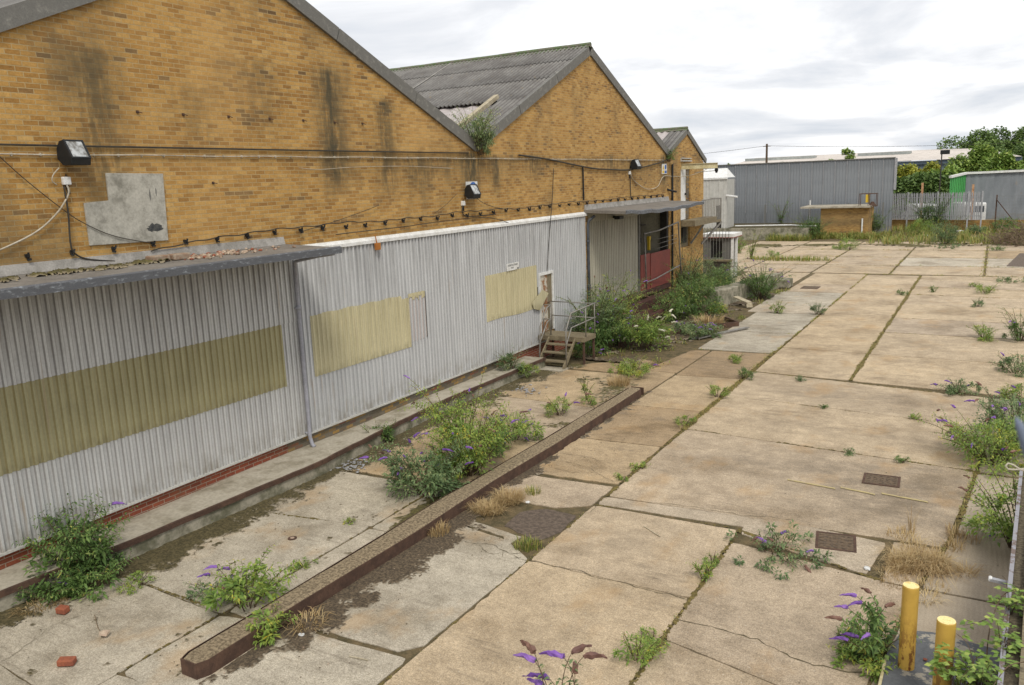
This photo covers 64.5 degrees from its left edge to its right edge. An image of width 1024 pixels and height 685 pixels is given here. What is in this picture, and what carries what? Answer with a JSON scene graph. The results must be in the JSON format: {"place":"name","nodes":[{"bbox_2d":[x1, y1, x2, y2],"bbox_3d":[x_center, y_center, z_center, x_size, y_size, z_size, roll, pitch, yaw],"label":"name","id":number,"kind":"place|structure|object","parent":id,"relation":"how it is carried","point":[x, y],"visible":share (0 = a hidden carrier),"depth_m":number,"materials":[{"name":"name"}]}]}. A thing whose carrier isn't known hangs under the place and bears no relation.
{"place":"outdoors","nodes":[
{"label":"outdoors","id":0,"kind":"place"},
{"bbox_2d":[2,214,1023,684],"bbox_3d":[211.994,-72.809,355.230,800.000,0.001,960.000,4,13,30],"label":"ground","id":1,"kind":"structure","parent":0,"point":[506,514],"depth_m":14.21,"materials":[{"name":"soil"}]},
{"bbox_2d":[11,488,137,589],"bbox_3d":[-6.542,2.990,12.126,1.626,1.362,1.677,4,13,30],"label":"buddleia shrub","id":2,"kind":"object","parent":1,"relation":"on","point":[73,551],"visible":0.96,"depth_m":11.99,"materials":[{"name":"green plant"}]},
{"bbox_2d":[0,0,721,569],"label":"brick warehouse","id":3,"kind":"structure","parent":1,"relation":"on","point":[144,388],"depth_m":15.80,"materials":[{"name":"brick"}]},
{"bbox_2d":[57,139,90,164],"bbox_3d":[-6.619,-2.858,12.202,0.383,0.377,0.336,3,12,23],"label":"floodlight","id":4,"kind":"object","parent":3,"relation":"attached to","point":[72,152],"visible":1,"depth_m":12.09,"materials":[{"name":"black plastic"}]},
{"bbox_2d":[0,258,171,281],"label":"canopy moss","id":5,"kind":"object","parent":3,"relation":"on","point":[80,269],"visible":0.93,"depth_m":12.13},
{"bbox_2d":[83,173,167,245],"bbox_3d":[-6.271,-2.185,13.223,0.033,1.140,1.470,4,13,30],"label":"cement board","id":6,"kind":"object","parent":3,"relation":"attached to","point":[133,207],"visible":1,"depth_m":13.24,"materials":[{"name":"concrete"}]},
{"bbox_2d":[0,143,468,152],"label":"conduit","id":7,"kind":"object","parent":3,"relation":"attached to","point":[7,144],"visible":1,"depth_m":14.64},
{"bbox_2d":[184,245,295,259],"bbox_3d":[-4.990,-1.647,14.692,0.980,0.086,2.564,4,13,30],"label":"brick rubble","id":8,"kind":"object","parent":3,"relation":"on","point":[207,255],"visible":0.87,"depth_m":14.33,"materials":[{"name":"brick"}]},
{"bbox_2d":[0,153,662,160],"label":"cable","id":9,"kind":"object","parent":3,"relation":"attached to","point":[162,155],"visible":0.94,"depth_m":15.49,"materials":[{"name":"rubber"}]},
{"bbox_2d":[151,194,662,251],"bbox_3d":[0.184,-3.939,24.012,0.017,0.224,24.753,4,13,30],"label":"cable","id":10,"kind":"object","parent":3,"relation":"attached to","point":[365,221],"visible":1,"depth_m":17.69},
{"bbox_2d":[449,105,500,148],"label":"gutter plant","id":11,"kind":"object","parent":3,"relation":"attached to","point":[487,121],"visible":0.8,"depth_m":21.67,"materials":[{"name":"green plant"}]},
{"bbox_2d":[471,123,498,157],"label":"gutter plant","id":12,"kind":"object","parent":3,"relation":"attached to","point":[485,147],"visible":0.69,"depth_m":21.77,"materials":[{"name":"green plant"}]},
{"bbox_2d":[538,270,554,332],"bbox_3d":[1.127,-1.315,25.993,0.104,1.915,0.980,4,13,30],"label":"door","id":13,"kind":"structure","parent":3,"relation":"in","point":[546,279],"depth_m":26.09,"materials":[{"name":"white paint"}]},
{"bbox_2d":[643,221,681,288],"bbox_3d":[6.337,-3.743,34.310,0.258,2.557,3.457,6,14,37],"label":"guard rail","id":14,"kind":"object","parent":3,"relation":"attached to","point":[661,247],"visible":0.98,"depth_m":34.46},
{"bbox_2d":[180,386,643,679],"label":"long kerb","id":15,"kind":"structure","parent":1,"relation":"on","point":[216,652],"depth_m":12.46,"materials":[{"name":"concrete"}]},
{"bbox_2d":[462,496,514,518],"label":"grass clump","id":16,"kind":"object","parent":1,"relation":"on","point":[480,507],"visible":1,"depth_m":14.06,"materials":[{"name":"plant"}]},
{"bbox_2d":[473,405,546,449],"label":"buddleia shrub","id":17,"kind":"object","parent":1,"relation":"on","point":[521,424],"visible":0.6,"depth_m":17.82,"materials":[{"name":"green plant"}]},
{"bbox_2d":[489,484,532,506],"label":"grass clump","id":18,"kind":"object","parent":1,"relation":"on","point":[516,496],"visible":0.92,"depth_m":14.54,"materials":[{"name":"plant"}]},
{"bbox_2d":[0,241,1023,684],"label":"concrete yard","id":19,"kind":"structure","parent":1,"relation":"on","point":[738,459],"depth_m":13.38,"materials":[{"name":"concrete"}]},
{"bbox_2d":[12,568,83,606],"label":"buddleia shrub","id":20,"kind":"object","parent":19,"relation":"on","point":[42,587],"visible":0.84,"depth_m":11.50,"materials":[{"name":"green plant"}]},
{"bbox_2d":[51,548,137,602],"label":"buddleia shrub","id":21,"kind":"object","parent":19,"relation":"on","point":[95,577],"visible":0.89,"depth_m":11.69,"materials":[{"name":"green plant"}]},
{"bbox_2d":[116,570,158,594],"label":"weed","id":22,"kind":"object","parent":19,"relation":"on","point":[140,576],"visible":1,"depth_m":11.86,"materials":[{"name":"green plant"}]},
{"bbox_2d":[25,484,388,675],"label":"moss spots","id":23,"kind":"object","parent":19,"relation":"on","point":[30,672],"visible":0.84,"depth_m":11.43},
{"bbox_2d":[183,575,235,606],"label":"buddleia shrub","id":24,"kind":"object","parent":19,"relation":"on","point":[200,589],"visible":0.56,"depth_m":11.43,"materials":[{"name":"green plant"}]},
{"bbox_2d":[194,543,303,611],"bbox_3d":[-3.680,3.318,11.077,1.330,0.926,1.260,4,13,30],"label":"buddleia shrub","id":25,"kind":"object","parent":19,"relation":"on","point":[260,584],"visible":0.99,"depth_m":11.12,"materials":[{"name":"green plant"}]},
{"bbox_2d":[0,356,545,611],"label":"loading ledge","id":26,"kind":"object","parent":19,"relation":"on","point":[145,532],"visible":0.68,"depth_m":15.04,"materials":[{"name":"concrete"}]},
{"bbox_2d":[495,344,527,370],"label":"buddleia shrub","id":27,"kind":"object","parent":26,"relation":"on","point":[505,360],"visible":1,"depth_m":23.30,"materials":[{"name":"green plant"}]},
{"bbox_2d":[244,597,301,649],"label":"buddleia shrub","id":28,"kind":"object","parent":19,"relation":"on","point":[267,634],"visible":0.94,"depth_m":10.30,"materials":[{"name":"green plant"}]},
{"bbox_2d":[0,362,577,628],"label":"moss","id":29,"kind":"object","parent":19,"relation":"on","point":[174,552],"visible":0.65,"depth_m":13.93,"materials":[{"name":"plant"}]},
{"bbox_2d":[282,604,335,638],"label":"grass clump","id":30,"kind":"object","parent":19,"relation":"on","point":[302,615],"visible":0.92,"depth_m":10.68,"materials":[{"name":"plant"}]},
{"bbox_2d":[176,473,481,676],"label":"moss litter","id":31,"kind":"object","parent":19,"relation":"on","point":[418,508],"visible":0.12,"depth_m":14.30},
{"bbox_2d":[359,428,479,500],"bbox_3d":[-1.728,2.304,14.998,2.043,1.294,1.962,4,13,30],"label":"buddleia shrub","id":32,"kind":"object","parent":19,"relation":"on","point":[439,476],"visible":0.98,"depth_m":14.79,"materials":[{"name":"green plant"}]},
{"bbox_2d":[199,390,651,684],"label":"leaf litter","id":33,"kind":"object","parent":19,"relation":"on","point":[406,563],"visible":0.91,"depth_m":11.70,"materials":[{"name":"plant"}]},
{"bbox_2d":[396,369,505,463],"bbox_3d":[-1.258,1.538,16.548,1.786,1.873,2.198,4,13,30],"label":"buddleia shrub","id":34,"kind":"object","parent":19,"relation":"on","point":[459,421],"visible":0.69,"depth_m":16.41,"materials":[{"name":"green plant"}]},
{"bbox_2d":[10,269,925,672],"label":"cracks","id":35,"kind":"object","parent":19,"relation":"on","point":[646,589],"visible":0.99,"depth_m":11.39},
{"bbox_2d":[410,390,533,483],"bbox_3d":[-0.893,1.906,15.886,2.184,1.559,2.187,-12,15,-39],"label":"buddleia shrub","id":36,"kind":"object","parent":19,"relation":"on","point":[477,454],"visible":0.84,"depth_m":15.68,"materials":[{"name":"green plant"}]},
{"bbox_2d":[513,535,543,551],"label":"grass clump","id":37,"kind":"object","parent":19,"relation":"on","point":[528,542],"visible":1,"depth_m":12.66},
{"bbox_2d":[513,640,606,684],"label":"buddleia shrub","id":38,"kind":"object","parent":19,"relation":"on","point":[591,655],"visible":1,"depth_m":6.01,"materials":[{"name":"purple plant"}]},
{"bbox_2d":[479,364,649,428],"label":"moss mats","id":39,"kind":"object","parent":19,"relation":"on","point":[618,389],"visible":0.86,"depth_m":21.53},
{"bbox_2d":[540,392,592,417],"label":"weed","id":40,"kind":"object","parent":19,"relation":"on","point":[554,407],"visible":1,"depth_m":19.64,"materials":[{"name":"green plant"}]},
{"bbox_2d":[378,351,777,684],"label":"joint moss","id":41,"kind":"object","parent":19,"relation":"on","point":[710,406],"visible":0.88,"depth_m":18.11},
{"bbox_2d":[179,246,1023,682],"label":"joint grass","id":42,"kind":"structure","parent":19,"relation":"on","point":[987,250],"depth_m":24.39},
{"bbox_2d":[611,630,667,667],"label":"weed","id":43,"kind":"object","parent":19,"relation":"on","point":[646,647],"visible":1,"depth_m":9.52,"materials":[{"name":"green plant"}]},
{"bbox_2d":[629,528,740,684],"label":"joint moss","id":44,"kind":"object","parent":19,"relation":"on","point":[694,593],"visible":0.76,"depth_m":10.72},
{"bbox_2d":[723,519,834,579],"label":"buddleia shrub","id":45,"kind":"object","parent":19,"relation":"on","point":[767,544],"visible":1,"depth_m":11.93,"materials":[{"name":"green plant"}]},
{"bbox_2d":[750,254,831,260],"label":"grass clump","id":46,"kind":"object","parent":19,"relation":"on","point":[791,258],"visible":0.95,"depth_m":51.84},
{"bbox_2d":[815,531,856,552],"bbox_3d":[4.968,3.063,12.436,0.580,0.033,0.620,2,12,22],"label":"manhole cover","id":47,"kind":"object","parent":19,"relation":"on","point":[836,541],"visible":1,"depth_m":12.42,"materials":[{"name":"metal"}]},
{"bbox_2d":[824,587,895,657],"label":"buddleia shrub","id":48,"kind":"object","parent":19,"relation":"on","point":[873,623],"visible":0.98,"depth_m":9.01,"materials":[{"name":"green plant"}]},
{"bbox_2d":[862,472,900,487],"bbox_3d":[6.753,2.522,14.819,0.620,0.033,0.560,4,13,27],"label":"manhole cover","id":49,"kind":"object","parent":19,"relation":"on","point":[881,480],"visible":1,"depth_m":14.79,"materials":[{"name":"metal"}]},
{"bbox_2d":[850,276,921,379],"bbox_3d":[15.207,-1.229,32.053,0.236,0.018,24.108,4,13,30],"label":"joint moss","id":50,"kind":"object","parent":19,"relation":"on","point":[872,346],"visible":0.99,"depth_m":28.41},
{"bbox_2d":[751,242,1023,247],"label":"verge moss","id":51,"kind":"object","parent":19,"relation":"on","point":[816,245],"visible":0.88,"depth_m":59.48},
{"bbox_2d":[872,471,978,666],"bbox_3d":[6.432,3.057,12.125,0.240,0.012,7.519,6,14,37],"label":"joint moss","id":52,"kind":"object","parent":19,"relation":"on","point":[963,512],"visible":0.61,"depth_m":13.04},
{"bbox_2d":[922,214,969,243],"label":"buddleia shrub","id":53,"kind":"object","parent":19,"relation":"on","point":[945,236],"visible":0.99,"depth_m":58.36,"materials":[{"name":"green plant"}]},
{"bbox_2d":[930,377,982,396],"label":"buddleia shrub","id":54,"kind":"object","parent":19,"relation":"on","point":[954,389],"visible":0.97,"depth_m":20.19,"materials":[{"name":"green plant"}]},
{"bbox_2d":[975,218,1023,245],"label":"brush heap","id":55,"kind":"object","parent":19,"relation":"on","point":[1009,236],"visible":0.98,"depth_m":56.77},
{"bbox_2d":[504,509,575,540],"bbox_3d":[0.439,3.076,13.572,1.003,0.114,1.190,4,13,30],"label":"asphalt patch","id":56,"kind":"object","parent":1,"relation":"on","point":[543,524],"visible":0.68,"depth_m":13.56,"materials":[{"name":"asphalt"}]},
{"bbox_2d":[538,301,595,371],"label":"access stairs","id":57,"kind":"structure","parent":1,"relation":"on","point":[566,336],"depth_m":25.00,"materials":[{"name":"metal"}]},
{"bbox_2d":[556,274,650,345],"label":"buddleia shrub","id":58,"kind":"object","parent":1,"relation":"on","point":[601,314],"visible":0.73,"depth_m":26.97,"materials":[{"name":"green plant"}]},
{"bbox_2d":[566,306,646,354],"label":"buddleia shrub","id":59,"kind":"object","parent":1,"relation":"on","point":[604,340],"visible":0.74,"depth_m":26.68,"materials":[{"name":"green plant"}]},
{"bbox_2d":[592,270,660,329],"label":"buddleia shrub","id":60,"kind":"object","parent":1,"relation":"on","point":[626,304],"visible":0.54,"depth_m":28.56,"materials":[{"name":"green plant"}]},
{"bbox_2d":[607,353,663,377],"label":"buddleia shrub","id":61,"kind":"object","parent":1,"relation":"on","point":[623,368],"visible":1,"depth_m":23.17,"materials":[{"name":"green plant"}]},
{"bbox_2d":[608,309,677,351],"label":"buddleia shrub","id":62,"kind":"object","parent":1,"relation":"on","point":[638,335],"visible":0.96,"depth_m":26.58,"materials":[{"name":"green plant"}]},
{"bbox_2d":[596,289,690,330],"bbox_3d":[5.421,-1.253,32.297,1.200,0.720,8.000,4,13,30],"label":"dock step","id":63,"kind":"object","parent":1,"relation":"on","point":[648,301],"visible":0.14,"depth_m":32.39,"materials":[{"name":"grey concrete"}]},
{"bbox_2d":[574,293,774,363],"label":"pit litter","id":64,"kind":"object","parent":1,"relation":"on","point":[619,358],"visible":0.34,"depth_m":28.45,"materials":[{"name":"brown plant"}]},
{"bbox_2d":[645,285,706,321],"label":"buddleia shrub","id":65,"kind":"object","parent":1,"relation":"on","point":[679,306],"visible":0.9,"depth_m":31.74,"materials":[{"name":"green plant"}]},
{"bbox_2d":[562,287,789,363],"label":"pit grass","id":66,"kind":"structure","parent":1,"relation":"on","point":[775,292],"depth_m":28.27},
{"bbox_2d":[618,317,738,346],"bbox_3d":[6.059,-0.418,29.291,6.305,0.260,1.124,-10,14,-34],"label":"pit frame","id":67,"kind":"object","parent":1,"relation":"on","point":[731,323],"visible":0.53,"depth_m":29.48,"materials":[{"name":"metal"}]},
{"bbox_2d":[663,264,733,316],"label":"buddleia shrub","id":68,"kind":"object","parent":1,"relation":"on","point":[709,287],"visible":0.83,"depth_m":32.88,"materials":[{"name":"green plant"}]},
{"bbox_2d":[682,320,725,339],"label":"buddleia shrub","id":69,"kind":"object","parent":1,"relation":"on","point":[702,331],"visible":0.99,"depth_m":28.33,"materials":[{"name":"green plant"}]},
{"bbox_2d":[682,255,741,286],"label":"buddleia shrub","id":70,"kind":"object","parent":1,"relation":"on","point":[720,277],"visible":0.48,"depth_m":37.10,"materials":[{"name":"green plant"}]},
{"bbox_2d":[703,227,741,276],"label":"kiosk","id":71,"kind":"object","parent":1,"relation":"on","point":[722,245],"visible":0.77,"depth_m":44.83,"materials":[{"name":"white paint"}]},
{"bbox_2d":[697,272,782,306],"bbox_3d":[10.684,-2.516,37.776,1.316,0.770,7.343,7,14,38],"label":"concrete upstand","id":72,"kind":"object","parent":1,"relation":"on","point":[728,292],"visible":0.39,"depth_m":35.74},
{"bbox_2d":[703,228,808,239],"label":"retaining wall","id":73,"kind":"structure","parent":1,"relation":"on","point":[749,232],"depth_m":68.60,"materials":[{"name":"concrete"}]},
{"bbox_2d":[723,257,794,299],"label":"buddleia shrub","id":74,"kind":"object","parent":1,"relation":"on","point":[763,290],"visible":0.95,"depth_m":36.41,"materials":[{"name":"green plant"}]},
{"bbox_2d":[716,223,819,238],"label":"raised platform","id":75,"kind":"structure","parent":1,"relation":"on","point":[810,229],"depth_m":71.46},
{"bbox_2d":[703,168,737,227],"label":"cabin","id":76,"kind":"object","parent":75,"relation":"on","point":[718,184],"visible":0.41,"depth_m":70.90,"materials":[{"name":"metal"}]},
{"bbox_2d":[705,157,897,232],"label":"grey sheet wall","id":77,"kind":"structure","parent":1,"relation":"on","point":[759,186],"depth_m":73.35,"materials":[{"name":"metal"}]},
{"bbox_2d":[800,193,877,234],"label":"brick hut","id":78,"kind":"object","parent":1,"relation":"on","point":[847,218],"visible":0.94,"depth_m":67.86,"materials":[{"name":"brick"}]},
{"bbox_2d":[736,148,1021,170],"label":"industrial shed","id":79,"kind":"structure","parent":1,"relation":"on","point":[908,157],"depth_m":146.39,"materials":[{"name":"metal"}]},
{"bbox_2d":[765,224,1022,244],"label":"verge grass","id":80,"kind":"structure","parent":1,"relation":"on","point":[963,237],"depth_m":65.52,"materials":[{"name":"plant"}]},
{"bbox_2d":[898,187,958,228],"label":"buddleia shrub","id":81,"kind":"object","parent":1,"relation":"on","point":[933,217],"visible":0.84,"depth_m":71.17,"materials":[{"name":"green plant"}]},
{"bbox_2d":[892,171,965,216],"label":"hedge","id":82,"kind":"object","parent":1,"relation":"on","point":[909,183],"visible":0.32,"depth_m":89.81,"materials":[{"name":"green plant"}]},
{"bbox_2d":[892,191,983,229],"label":"palisade fence","id":83,"kind":"object","parent":1,"relation":"on","point":[969,200],"visible":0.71,"depth_m":70.98,"materials":[{"name":"metal"}]},
{"bbox_2d":[871,399,1023,684],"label":"tamped concrete strip","id":84,"kind":"object","parent":1,"relation":"on","point":[990,554],"visible":0.31,"depth_m":11.14,"materials":[{"name":"concrete"}]},
{"bbox_2d":[826,622,898,683],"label":"buddleia shrub","id":85,"kind":"object","parent":84,"relation":"on","point":[847,654],"visible":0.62,"depth_m":9.28,"materials":[{"name":"green plant"}]},
{"bbox_2d":[834,613,921,670],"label":"buddleia shrub","id":86,"kind":"object","parent":84,"relation":"on","point":[891,632],"visible":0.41,"depth_m":9.45,"materials":[{"name":"green plant"}]},
{"bbox_2d":[864,531,997,610],"bbox_3d":[5.902,3.128,11.556,1.958,0.301,2.151,-5,12,-14],"label":"grass clump","id":87,"kind":"object","parent":84,"relation":"on","point":[925,560],"visible":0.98,"depth_m":11.49,"materials":[{"name":"plant"}]},
{"bbox_2d":[878,631,1000,684],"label":"bollard plinth","id":88,"kind":"structure","parent":84,"relation":"on","point":[920,672],"depth_m":9.10,"materials":[{"name":"concrete"}]},
{"bbox_2d":[898,581,919,670],"bbox_3d":[4.364,3.147,8.926,0.168,1.034,0.168,4,13,30],"label":"bollard","id":89,"kind":"object","parent":88,"relation":"on","point":[908,625],"visible":0.98,"depth_m":8.86,"materials":[{"name":"yellow paint"}]},
{"bbox_2d":[932,616,955,684],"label":"bollard","id":90,"kind":"object","parent":88,"relation":"on","point":[946,629],"visible":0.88,"depth_m":8.14,"materials":[{"name":"yellow paint"}]},
{"bbox_2d":[937,520,984,551],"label":"grass clump","id":91,"kind":"object","parent":84,"relation":"on","point":[949,530],"visible":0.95,"depth_m":12.27,"materials":[{"name":"plant"}]},
{"bbox_2d":[914,399,1023,479],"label":"buddleia shrub","id":92,"kind":"object","parent":84,"relation":"on","point":[971,447],"visible":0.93,"depth_m":15.28,"materials":[{"name":"green plant"}]},
{"bbox_2d":[958,450,1023,547],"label":"buddleia shrub","id":93,"kind":"object","parent":84,"relation":"on","point":[1007,526],"visible":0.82,"depth_m":12.03,"materials":[{"name":"green plant"}]},
{"bbox_2d":[964,381,1023,447],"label":"buddleia shrub","id":94,"kind":"object","parent":84,"relation":"on","point":[1012,403],"visible":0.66,"depth_m":16.29,"materials":[{"name":"green plant"}]},
{"bbox_2d":[997,470,1023,684],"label":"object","id":95,"kind":"structure","parent":84,"relation":"on","point":[1015,579],"depth_m":8.93,"materials":[{"name":"white metal"}]},
{"bbox_2d":[924,647,996,684],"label":"bramble","id":96,"kind":"object","parent":95,"relation":"on","point":[947,676],"visible":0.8,"depth_m":7.86,"materials":[{"name":"green plant"}]},
{"bbox_2d":[929,628,1019,684],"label":"bramble","id":97,"kind":"object","parent":95,"relation":"on","point":[985,665],"visible":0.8,"depth_m":7.83,"materials":[{"name":"green plant"}]},
{"bbox_2d":[959,585,1023,684],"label":"bramble","id":98,"kind":"object","parent":95,"relation":"on","point":[983,623],"visible":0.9,"depth_m":8.24,"materials":[{"name":"green plant"}]},
{"bbox_2d":[984,615,1023,657],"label":"bramble","id":99,"kind":"object","parent":95,"relation":"attached to","point":[1010,648],"visible":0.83,"depth_m":7.87,"materials":[{"name":"green plant"}]},
{"bbox_2d":[993,577,1023,618],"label":"bramble","id":100,"kind":"object","parent":95,"relation":"on","point":[1017,597],"visible":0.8,"depth_m":8.45,"materials":[{"name":"green plant"}]},
{"bbox_2d":[892,220,1023,230],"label":"brick wall","id":101,"kind":"structure","parent":1,"relation":"on","point":[903,222],"depth_m":70.68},
{"bbox_2d":[936,126,1007,159],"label":"tree","id":102,"kind":"object","parent":1,"relation":"on","point":[975,136],"visible":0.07,"depth_m":148.00,"materials":[{"name":"green plant"}]},
{"bbox_2d":[944,141,1014,171],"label":"tree","id":103,"kind":"object","parent":1,"relation":"on","point":[979,157],"visible":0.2,"depth_m":118.46,"materials":[{"name":"green plant"}]},
{"bbox_2d":[948,170,1023,219],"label":"green ended shed","id":104,"kind":"structure","parent":1,"relation":"on","point":[1006,187],"depth_m":77.51,"materials":[{"name":"white paint"}]},
{"bbox_2d":[978,150,1023,171],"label":"tree","id":105,"kind":"object","parent":1,"relation":"on","point":[1004,160],"visible":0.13,"depth_m":104.29,"materials":[{"name":"green plant"}]},
{"bbox_2d":[986,126,1023,153],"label":"tree","id":106,"kind":"object","parent":1,"relation":"on","point":[1010,143],"visible":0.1,"depth_m":153.71,"materials":[{"name":"green plant"}]},
{"bbox_2d":[987,351,1023,376],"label":"buddleia shrub","id":107,"kind":"object","parent":1,"relation":"on","point":[1008,360],"visible":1,"depth_m":21.98,"materials":[{"name":"green plant"}]},
{"bbox_2d":[992,304,1023,341],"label":"buddleia shrub","id":108,"kind":"object","parent":1,"relation":"on","point":[1013,326],"visible":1,"depth_m":25.75,"materials":[{"name":"green plant"}]},
{"bbox_2d":[306,0,1023,164],"label":"sky","id":109,"kind":"structure","parent":0,"point":[784,75],"materials":[{"name":"white"}]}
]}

